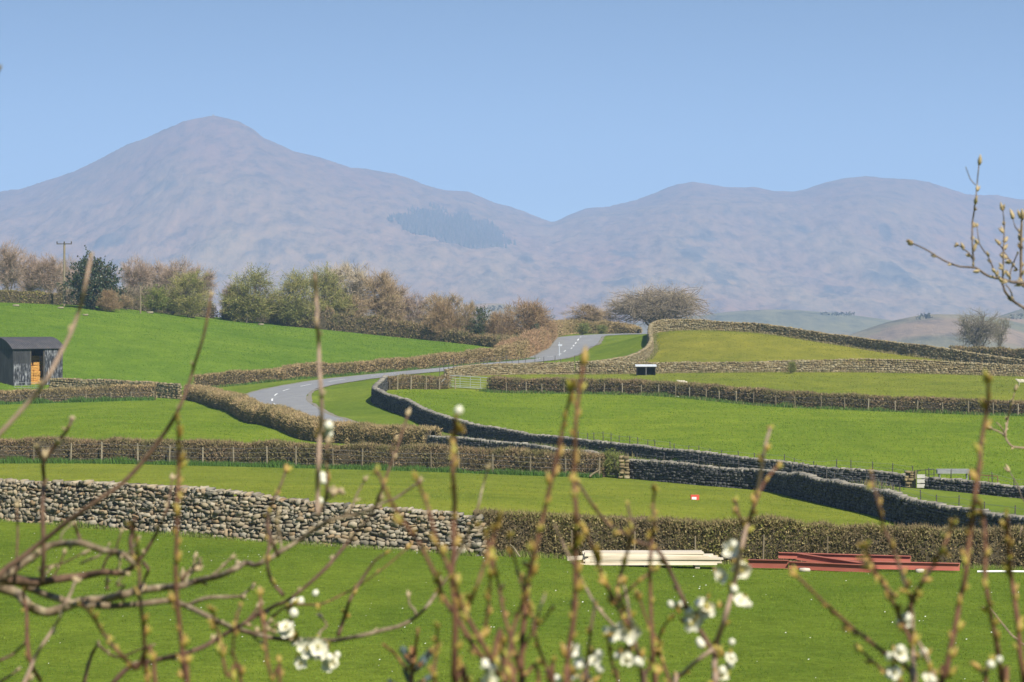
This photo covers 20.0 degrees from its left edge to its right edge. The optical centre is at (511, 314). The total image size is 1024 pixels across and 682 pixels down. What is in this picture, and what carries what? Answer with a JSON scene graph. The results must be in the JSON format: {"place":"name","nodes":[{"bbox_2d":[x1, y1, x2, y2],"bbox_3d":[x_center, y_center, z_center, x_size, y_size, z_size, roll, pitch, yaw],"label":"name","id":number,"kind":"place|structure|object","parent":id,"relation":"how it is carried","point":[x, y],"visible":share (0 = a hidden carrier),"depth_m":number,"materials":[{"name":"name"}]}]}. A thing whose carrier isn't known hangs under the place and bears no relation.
{"place":"outdoors","nodes":[
{"label":"outdoors","id":0,"kind":"place"},
{"bbox_2d":[0,399,338,443],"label":"grass","id":1,"kind":"structure","parent":0,"point":[90,418],"depth_m":222.39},
{"bbox_2d":[247,333,646,421],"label":"road","id":2,"kind":"structure","parent":0,"point":[294,395],"depth_m":298.64,"materials":[{"name":"asphalt"}]},
{"bbox_2d":[0,302,1023,681],"bbox_3d":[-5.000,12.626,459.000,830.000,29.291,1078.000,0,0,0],"label":"ground","id":3,"kind":"structure","parent":0,"point":[350,400],"depth_m":113.31,"materials":[{"name":"green plant"}]},
{"bbox_2d":[0,238,30,290],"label":"bare tree","id":4,"kind":"object","parent":3,"relation":"on","point":[10,274],"visible":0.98,"depth_m":424.08,"materials":[{"name":"plant"}]},
{"bbox_2d":[14,247,44,291],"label":"bare tree","id":5,"kind":"object","parent":3,"relation":"on","point":[32,260],"visible":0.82,"depth_m":429.28,"materials":[{"name":"plant"}]},
{"bbox_2d":[0,337,62,385],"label":"barn","id":6,"kind":"structure","parent":3,"relation":"on","point":[16,353],"depth_m":290.45,"materials":[{"name":"metal"}]},
{"bbox_2d":[0,289,62,304],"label":"hedge","id":7,"kind":"object","parent":3,"relation":"on","point":[23,296],"visible":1,"depth_m":384.71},
{"bbox_2d":[31,356,42,383],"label":"hay stack","id":8,"kind":"object","parent":3,"relation":"on","point":[36,369],"visible":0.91,"depth_m":292.06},
{"bbox_2d":[28,249,69,293],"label":"bare tree","id":9,"kind":"object","parent":3,"relation":"on","point":[47,280],"visible":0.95,"depth_m":426.97,"materials":[{"name":"plant"}]},
{"bbox_2d":[56,241,71,305],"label":"power pole","id":10,"kind":"object","parent":3,"relation":"on","point":[64,289],"visible":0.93,"depth_m":380.87,"materials":[{"name":"brown wood"}]},
{"bbox_2d":[55,253,77,292],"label":"bare tree","id":11,"kind":"object","parent":3,"relation":"on","point":[67,269],"visible":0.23,"depth_m":440.02,"materials":[{"name":"plant"}]},
{"bbox_2d":[0,395,154,404],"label":"grass tufts","id":12,"kind":"object","parent":3,"relation":"on","point":[73,400],"visible":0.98,"depth_m":268.49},
{"bbox_2d":[0,382,157,402],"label":"hedge","id":13,"kind":"object","parent":3,"relation":"on","point":[135,390],"visible":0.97,"depth_m":269.44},
{"bbox_2d":[57,245,126,308],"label":"holly tree","id":14,"kind":"object","parent":3,"relation":"on","point":[99,281],"visible":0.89,"depth_m":377.74,"materials":[{"name":"green plant"}]},
{"bbox_2d":[94,289,124,311],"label":"brown bush","id":15,"kind":"object","parent":3,"relation":"on","point":[107,298],"visible":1,"depth_m":376.46,"materials":[{"name":"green plant"}]},
{"bbox_2d":[49,378,181,398],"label":"dry stone wall","id":16,"kind":"structure","parent":3,"relation":"on","point":[169,390],"depth_m":282.75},
{"bbox_2d":[116,295,136,309],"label":"brown bush","id":17,"kind":"object","parent":3,"relation":"on","point":[126,302],"visible":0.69,"depth_m":385.76,"materials":[{"name":"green plant"}]},
{"bbox_2d":[55,281,218,317],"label":"hedge","id":18,"kind":"object","parent":3,"relation":"on","point":[133,293],"visible":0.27,"depth_m":396.74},
{"bbox_2d":[116,252,159,289],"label":"bare tree","id":19,"kind":"object","parent":3,"relation":"on","point":[130,277],"visible":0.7,"depth_m":408.98,"materials":[{"name":"plant"}]},
{"bbox_2d":[136,284,172,312],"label":"green bush","id":20,"kind":"object","parent":3,"relation":"on","point":[159,295],"visible":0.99,"depth_m":390.30,"materials":[{"name":"green plant"}]},
{"bbox_2d":[138,256,173,287],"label":"bare tree","id":21,"kind":"object","parent":3,"relation":"on","point":[159,270],"visible":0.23,"depth_m":423.81,"materials":[{"name":"plant"}]},
{"bbox_2d":[155,254,202,294],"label":"bare tree","id":22,"kind":"object","parent":3,"relation":"on","point":[167,273],"visible":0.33,"depth_m":419.53,"materials":[{"name":"plant"}]},
{"bbox_2d":[77,411,283,681],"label":"young shoot","id":23,"kind":"object","parent":3,"relation":"on","point":[183,659],"visible":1,"depth_m":3.52,"materials":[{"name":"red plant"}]},
{"bbox_2d":[160,267,219,317],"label":"olive bush","id":24,"kind":"object","parent":3,"relation":"on","point":[187,303],"visible":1,"depth_m":392.22,"materials":[{"name":"green plant"}]},
{"bbox_2d":[189,263,218,300],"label":"bare tree","id":25,"kind":"object","parent":3,"relation":"on","point":[210,278],"visible":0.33,"depth_m":429.35,"materials":[{"name":"plant"}]},
{"bbox_2d":[218,285,240,320],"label":"brown bush","id":26,"kind":"object","parent":3,"relation":"on","point":[223,291],"visible":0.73,"depth_m":403.46,"materials":[{"name":"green plant"}]},
{"bbox_2d":[0,303,474,390],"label":"grass","id":27,"kind":"structure","parent":3,"relation":"on","point":[224,344],"depth_m":356.54,"materials":[{"name":"plant"}]},
{"bbox_2d":[0,518,478,556],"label":"grass tufts","id":28,"kind":"object","parent":3,"relation":"on","point":[204,536],"visible":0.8,"depth_m":79.48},
{"bbox_2d":[0,478,486,555],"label":"dry stone wall","id":29,"kind":"structure","parent":3,"relation":"on","point":[214,511],"depth_m":79.67,"materials":[{"name":"stone"}]},
{"bbox_2d":[0,64,490,681],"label":"fruit tree","id":30,"kind":"object","parent":3,"relation":"on","point":[310,648],"visible":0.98,"depth_m":4.65,"materials":[{"name":"brown plant"}]},
{"bbox_2d":[219,309,280,323],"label":"hedge","id":31,"kind":"object","parent":3,"relation":"on","point":[223,316],"visible":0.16,"depth_m":409.55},
{"bbox_2d":[215,262,286,322],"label":"leafing tree","id":32,"kind":"object","parent":3,"relation":"on","point":[251,310],"visible":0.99,"depth_m":400.71,"materials":[{"name":"green plant"}]},
{"bbox_2d":[264,293,280,324],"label":"brown bush","id":33,"kind":"object","parent":3,"relation":"on","point":[274,318],"visible":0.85,"depth_m":404.61,"materials":[{"name":"green plant"}]},
{"bbox_2d":[267,265,326,324],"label":"leafing tree","id":34,"kind":"object","parent":3,"relation":"on","point":[299,305],"visible":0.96,"depth_m":402.37,"materials":[{"name":"green plant"}]},
{"bbox_2d":[0,442,599,476],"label":"stock fence","id":35,"kind":"object","parent":3,"relation":"on","point":[233,448],"visible":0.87,"depth_m":165.18,"materials":[{"name":"brown wood"}]},
{"bbox_2d":[0,455,602,478],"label":"grass tufts","id":36,"kind":"object","parent":3,"relation":"on","point":[123,460],"visible":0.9,"depth_m":165.34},
{"bbox_2d":[0,434,606,476],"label":"hedge","id":37,"kind":"object","parent":3,"relation":"on","point":[216,450],"visible":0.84,"depth_m":165.92,"materials":[{"name":"plant"}]},
{"bbox_2d":[182,383,442,447],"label":"hedge","id":38,"kind":"object","parent":3,"relation":"on","point":[294,423],"visible":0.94,"depth_m":207.44,"materials":[{"name":"plant"}]},
{"bbox_2d":[300,260,358,314],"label":"leafing tree","id":39,"kind":"object","parent":3,"relation":"on","point":[332,300],"visible":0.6,"depth_m":407.53,"materials":[{"name":"green plant"}]},
{"bbox_2d":[318,259,371,310],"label":"bare tree","id":40,"kind":"object","parent":3,"relation":"on","point":[359,283],"visible":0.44,"depth_m":414.83,"materials":[{"name":"brown plant"}]},
{"bbox_2d":[338,293,373,316],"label":"brown bush","id":41,"kind":"object","parent":3,"relation":"on","point":[361,306],"visible":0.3,"depth_m":408.74,"materials":[{"name":"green plant"}]},
{"bbox_2d":[193,340,530,385],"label":"hedge","id":42,"kind":"object","parent":3,"relation":"on","point":[514,350],"visible":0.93,"depth_m":312.74,"materials":[{"name":"plant"}]},
{"bbox_2d":[206,357,536,386],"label":"grass tufts","id":43,"kind":"object","parent":3,"relation":"on","point":[322,376],"visible":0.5,"depth_m":308.46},
{"bbox_2d":[357,264,408,315],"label":"bare tree","id":44,"kind":"object","parent":3,"relation":"on","point":[372,286],"visible":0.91,"depth_m":411.00,"materials":[{"name":"brown plant"}]},
{"bbox_2d":[370,291,410,321],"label":"brown bush","id":45,"kind":"object","parent":3,"relation":"on","point":[386,311],"visible":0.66,"depth_m":409.12,"materials":[{"name":"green plant"}]},
{"bbox_2d":[380,280,413,313],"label":"bare tree","id":46,"kind":"object","parent":3,"relation":"on","point":[403,290],"visible":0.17,"depth_m":431.17,"materials":[{"name":"plant"}]},
{"bbox_2d":[280,305,519,346],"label":"hedge","id":47,"kind":"object","parent":3,"relation":"on","point":[346,321],"visible":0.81,"depth_m":402.77,"materials":[{"name":"plant"}]},
{"bbox_2d":[383,627,432,681],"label":"spruce sapling","id":48,"kind":"object","parent":3,"relation":"on","point":[414,663],"visible":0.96,"depth_m":4.09,"materials":[{"name":"plant"}]},
{"bbox_2d":[395,290,431,323],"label":"bare tree","id":49,"kind":"object","parent":3,"relation":"on","point":[414,313],"visible":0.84,"depth_m":411.94,"materials":[{"name":"plant"}]},
{"bbox_2d":[245,334,592,394],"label":"road edge","id":50,"kind":"object","parent":3,"relation":"on","point":[397,371],"visible":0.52,"depth_m":307.49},
{"bbox_2d":[387,373,452,389],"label":"hedge","id":51,"kind":"object","parent":3,"relation":"on","point":[418,381],"visible":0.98,"depth_m":270.37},
{"bbox_2d":[417,289,442,322],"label":"leafing tree","id":52,"kind":"object","parent":3,"relation":"on","point":[429,299],"visible":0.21,"depth_m":405.92,"materials":[{"name":"brown plant"}]},
{"bbox_2d":[420,296,461,338],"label":"brown bush","id":53,"kind":"object","parent":3,"relation":"on","point":[436,318],"visible":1,"depth_m":399.39,"materials":[{"name":"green plant"}]},
{"bbox_2d":[0,463,894,524],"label":"grass","id":54,"kind":"structure","parent":3,"relation":"on","point":[449,480],"depth_m":136.05,"materials":[{"name":"plant"}]},
{"bbox_2d":[440,292,469,328],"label":"leafing tree","id":55,"kind":"object","parent":3,"relation":"on","point":[453,299],"visible":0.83,"depth_m":401.31,"materials":[{"name":"brown plant"}]},
{"bbox_2d":[306,334,625,422],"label":"road edge","id":56,"kind":"object","parent":3,"relation":"on","point":[309,398],"visible":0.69,"depth_m":267.06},
{"bbox_2d":[455,300,481,331],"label":"leafing tree","id":57,"kind":"object","parent":3,"relation":"on","point":[469,309],"visible":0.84,"depth_m":399.25,"materials":[{"name":"brown plant"}]},
{"bbox_2d":[449,375,488,388],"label":"field gate","id":58,"kind":"structure","parent":3,"relation":"on","point":[470,379],"depth_m":274.68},
{"bbox_2d":[464,305,492,333],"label":"ivied tree","id":59,"kind":"object","parent":3,"relation":"on","point":[478,327],"visible":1,"depth_m":396.37,"materials":[{"name":"green plant"}]},
{"bbox_2d":[372,345,587,681],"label":"budding shrub","id":60,"kind":"object","parent":3,"relation":"on","point":[489,663],"visible":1,"depth_m":3.29,"materials":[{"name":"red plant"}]},
{"bbox_2d":[481,307,515,335],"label":"rust bush","id":61,"kind":"object","parent":3,"relation":"on","point":[494,320],"visible":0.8,"depth_m":395.57,"materials":[{"name":"brown plant"}]},
{"bbox_2d":[439,356,574,375],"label":"stock fence","id":62,"kind":"object","parent":3,"relation":"on","point":[518,360],"visible":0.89,"depth_m":290.74,"materials":[{"name":"wood"}]},
{"bbox_2d":[444,361,575,377],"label":"dry stone wall","id":63,"kind":"structure","parent":3,"relation":"on","point":[568,367],"depth_m":295.72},
{"bbox_2d":[427,435,614,474],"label":"dry stone wall","id":64,"kind":"structure","parent":3,"relation":"on","point":[474,442],"depth_m":179.39,"materials":[{"name":"stone"}]},
{"bbox_2d":[494,321,558,355],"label":"hedge","id":65,"kind":"object","parent":3,"relation":"on","point":[542,338],"visible":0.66,"depth_m":366.64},
{"bbox_2d":[496,296,565,335],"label":"rust bush","id":66,"kind":"object","parent":3,"relation":"on","point":[533,316],"visible":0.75,"depth_m":396.86,"materials":[{"name":"brown plant"}]},
{"bbox_2d":[557,302,608,321],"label":"bare tree","id":67,"kind":"object","parent":3,"relation":"on","point":[590,313],"visible":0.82,"depth_m":498.53,"materials":[{"name":"brown plant"}]},
{"bbox_2d":[574,321,591,334],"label":"green bush","id":68,"kind":"object","parent":3,"relation":"on","point":[584,328],"visible":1,"depth_m":439.57,"materials":[{"name":"green plant"}]},
{"bbox_2d":[553,318,642,336],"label":"hedge","id":69,"kind":"object","parent":3,"relation":"on","point":[615,327],"visible":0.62,"depth_m":451.58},
{"bbox_2d":[601,448,624,476],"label":"leafing bush","id":70,"kind":"object","parent":3,"relation":"on","point":[611,460],"visible":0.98,"depth_m":160.32,"materials":[{"name":"green plant"}]},
{"bbox_2d":[592,323,653,361],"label":"dry stone wall","id":71,"kind":"structure","parent":3,"relation":"on","point":[644,353],"depth_m":315.97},
{"bbox_2d":[618,455,629,478],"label":"wall end","id":72,"kind":"structure","parent":3,"relation":"on","point":[622,467],"depth_m":159.17,"materials":[{"name":"stone"}]},
{"bbox_2d":[371,375,909,486],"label":"dry stone wall","id":73,"kind":"structure","parent":3,"relation":"on","point":[381,397],"depth_m":188.27,"materials":[{"name":"stone"}]},
{"bbox_2d":[567,550,722,567],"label":"timber stack","id":74,"kind":"object","parent":3,"relation":"on","point":[696,558],"visible":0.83,"depth_m":76.77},
{"bbox_2d":[635,364,656,374],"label":"field shelter","id":75,"kind":"object","parent":3,"relation":"on","point":[645,369],"visible":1,"depth_m":296.67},
{"bbox_2d":[641,332,660,361],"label":"grass tufts","id":76,"kind":"object","parent":3,"relation":"on","point":[653,354],"visible":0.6,"depth_m":328.87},
{"bbox_2d":[597,280,719,326],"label":"bare tree","id":77,"kind":"object","parent":3,"relation":"on","point":[672,304],"visible":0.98,"depth_m":516.63,"materials":[{"name":"brown plant"}]},
{"bbox_2d":[551,424,782,681],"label":"plum shrub","id":78,"kind":"object","parent":3,"relation":"on","point":[627,629],"visible":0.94,"depth_m":3.76,"materials":[{"name":"brown plant"}]},
{"bbox_2d":[509,528,827,558],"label":"stock fence","id":79,"kind":"object","parent":3,"relation":"on","point":[694,542],"visible":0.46,"depth_m":79.01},
{"bbox_2d":[442,432,906,489],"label":"grass tufts","id":80,"kind":"object","parent":3,"relation":"on","point":[878,486],"visible":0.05,"depth_m":178.99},
{"bbox_2d":[395,389,1023,484],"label":"grass","id":81,"kind":"structure","parent":3,"relation":"on","point":[713,423],"depth_m":222.34,"materials":[{"name":"plant"}]},
{"bbox_2d":[570,432,912,471],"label":"stock fence","id":82,"kind":"object","parent":3,"relation":"on","point":[587,437],"visible":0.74,"depth_m":176.03,"materials":[{"name":"wood"}]},
{"bbox_2d":[471,507,1023,568],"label":"hedge","id":83,"kind":"object","parent":3,"relation":"on","point":[919,543],"visible":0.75,"depth_m":79.93,"materials":[{"name":"plant"}]},
{"bbox_2d":[478,388,1023,416],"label":"grass tufts","id":84,"kind":"object","parent":3,"relation":"on","point":[705,398],"visible":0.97,"depth_m":250.04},
{"bbox_2d":[486,374,1023,414],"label":"hedge","id":85,"kind":"object","parent":3,"relation":"on","point":[807,397],"visible":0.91,"depth_m":249.90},
{"bbox_2d":[496,548,1023,569],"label":"grass tufts","id":86,"kind":"object","parent":3,"relation":"on","point":[523,554],"visible":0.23,"depth_m":79.29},
{"bbox_2d":[506,382,1018,414],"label":"stock fence","id":87,"kind":"object","parent":3,"relation":"on","point":[705,389],"visible":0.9,"depth_m":250.06,"materials":[{"name":"brown wood"}]},
{"bbox_2d":[504,330,1023,399],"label":"grass","id":88,"kind":"structure","parent":3,"relation":"on","point":[812,374],"depth_m":291.63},
{"bbox_2d":[748,559,788,568],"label":"steel beam","id":89,"kind":"structure","parent":3,"relation":"on","point":[763,563],"depth_m":77.34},
{"bbox_2d":[574,369,1023,376],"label":"grass tufts","id":90,"kind":"object","parent":3,"relation":"on","point":[728,371],"visible":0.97,"depth_m":298.56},
{"bbox_2d":[575,358,1023,375],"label":"dry stone wall","id":91,"kind":"structure","parent":3,"relation":"on","point":[885,365],"depth_m":298.92,"materials":[{"name":"stone"}]},
{"bbox_2d":[668,327,959,361],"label":"grass tufts","id":92,"kind":"object","parent":3,"relation":"on","point":[881,351],"visible":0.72,"depth_m":333.41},
{"bbox_2d":[625,459,1023,529],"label":"dry stone wall","id":93,"kind":"structure","parent":3,"relation":"on","point":[901,507],"depth_m":134.61,"materials":[{"name":"stone"}]},
{"bbox_2d":[789,561,869,572],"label":"steel beam","id":94,"kind":"structure","parent":3,"relation":"on","point":[843,567],"depth_m":76.88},
{"bbox_2d":[796,553,861,563],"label":"steel beam","id":95,"kind":"structure","parent":94,"relation":"on","point":[808,557],"depth_m":77.18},
{"bbox_2d":[636,454,1022,515],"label":"stock fence","id":96,"kind":"object","parent":3,"relation":"on","point":[958,503],"visible":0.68,"depth_m":131.28,"materials":[{"name":"metal"}]},
{"bbox_2d":[651,319,1023,364],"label":"dry stone wall","id":97,"kind":"structure","parent":3,"relation":"on","point":[921,350],"depth_m":334.77,"materials":[{"name":"stone"}]},
{"bbox_2d":[789,371,1023,681],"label":"budding shrub","id":98,"kind":"object","parent":3,"relation":"on","point":[899,653],"visible":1,"depth_m":3.48,"materials":[{"name":"brown plant"}]},
{"bbox_2d":[856,561,959,570],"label":"steel beam","id":99,"kind":"structure","parent":3,"relation":"on","point":[918,565],"depth_m":77.22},
{"bbox_2d":[904,470,913,487],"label":"wall end","id":100,"kind":"structure","parent":3,"relation":"on","point":[909,476],"depth_m":163.98,"materials":[{"name":"stone"}]},
{"bbox_2d":[936,469,969,479],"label":"feed trough","id":101,"kind":"object","parent":3,"relation":"on","point":[947,471],"visible":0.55,"depth_m":170.24,"materials":[{"name":"metal"}]},
{"bbox_2d":[905,154,1023,644],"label":"sapling","id":102,"kind":"object","parent":3,"relation":"on","point":[1003,281],"visible":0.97,"depth_m":9.00,"materials":[{"name":"brown plant"}]},
{"bbox_2d":[920,476,1023,498],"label":"dry stone wall","id":103,"kind":"structure","parent":3,"relation":"on","point":[968,486],"depth_m":160.81,"materials":[{"name":"stone"}]},
{"bbox_2d":[917,474,924,487],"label":"board stack","id":104,"kind":"object","parent":103,"relation":"attached to","point":[920,481],"visible":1,"depth_m":163.54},
{"bbox_2d":[953,306,1007,346],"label":"bare tree","id":105,"kind":"object","parent":3,"relation":"on","point":[977,335],"visible":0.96,"depth_m":559.76,"materials":[{"name":"grey plant"}]},
{"bbox_2d":[948,345,1023,358],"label":"hedge","id":106,"kind":"object","parent":3,"relation":"on","point":[1003,351],"visible":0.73,"depth_m":386.42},
{"bbox_2d":[988,308,1014,346],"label":"bare tree","id":107,"kind":"object","parent":3,"relation":"on","point":[1002,335],"visible":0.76,"depth_m":565.46,"materials":[{"name":"grey plant"}]},
{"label":"steel beam","id":108,"kind":"object","parent":3,"relation":"on","visible":0},
{"bbox_2d":[778,552,910,561],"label":"steel beam","id":109,"kind":"structure","parent":108,"relation":"on","point":[793,555],"depth_m":78.05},
{"bbox_2d":[0,116,1023,348],"bbox_3d":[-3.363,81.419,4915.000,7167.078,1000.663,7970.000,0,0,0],"label":"fells","id":110,"kind":"structure","parent":0,"point":[226,197],"depth_m":5255.07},
{"bbox_2d":[387,201,516,248],"bbox_3d":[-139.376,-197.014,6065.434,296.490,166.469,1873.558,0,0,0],"label":"conifer plantation","id":111,"kind":"object","parent":110,"relation":"on","point":[464,229],"visible":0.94,"depth_m":5374.07,"materials":[{"name":"plant"}]},
{"bbox_2d":[488,305,1023,319],"bbox_3d":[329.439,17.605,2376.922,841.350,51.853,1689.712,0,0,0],"label":"woods","id":112,"kind":"object","parent":110,"relation":"on","point":[928,316],"visible":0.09,"depth_m":2464.83,"materials":[{"name":"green plant"}]},
{"bbox_2d":[0,0,1023,221],"label":"sky","id":113,"kind":"structure","parent":0,"point":[550,110],"materials":[{"name":"blue"}]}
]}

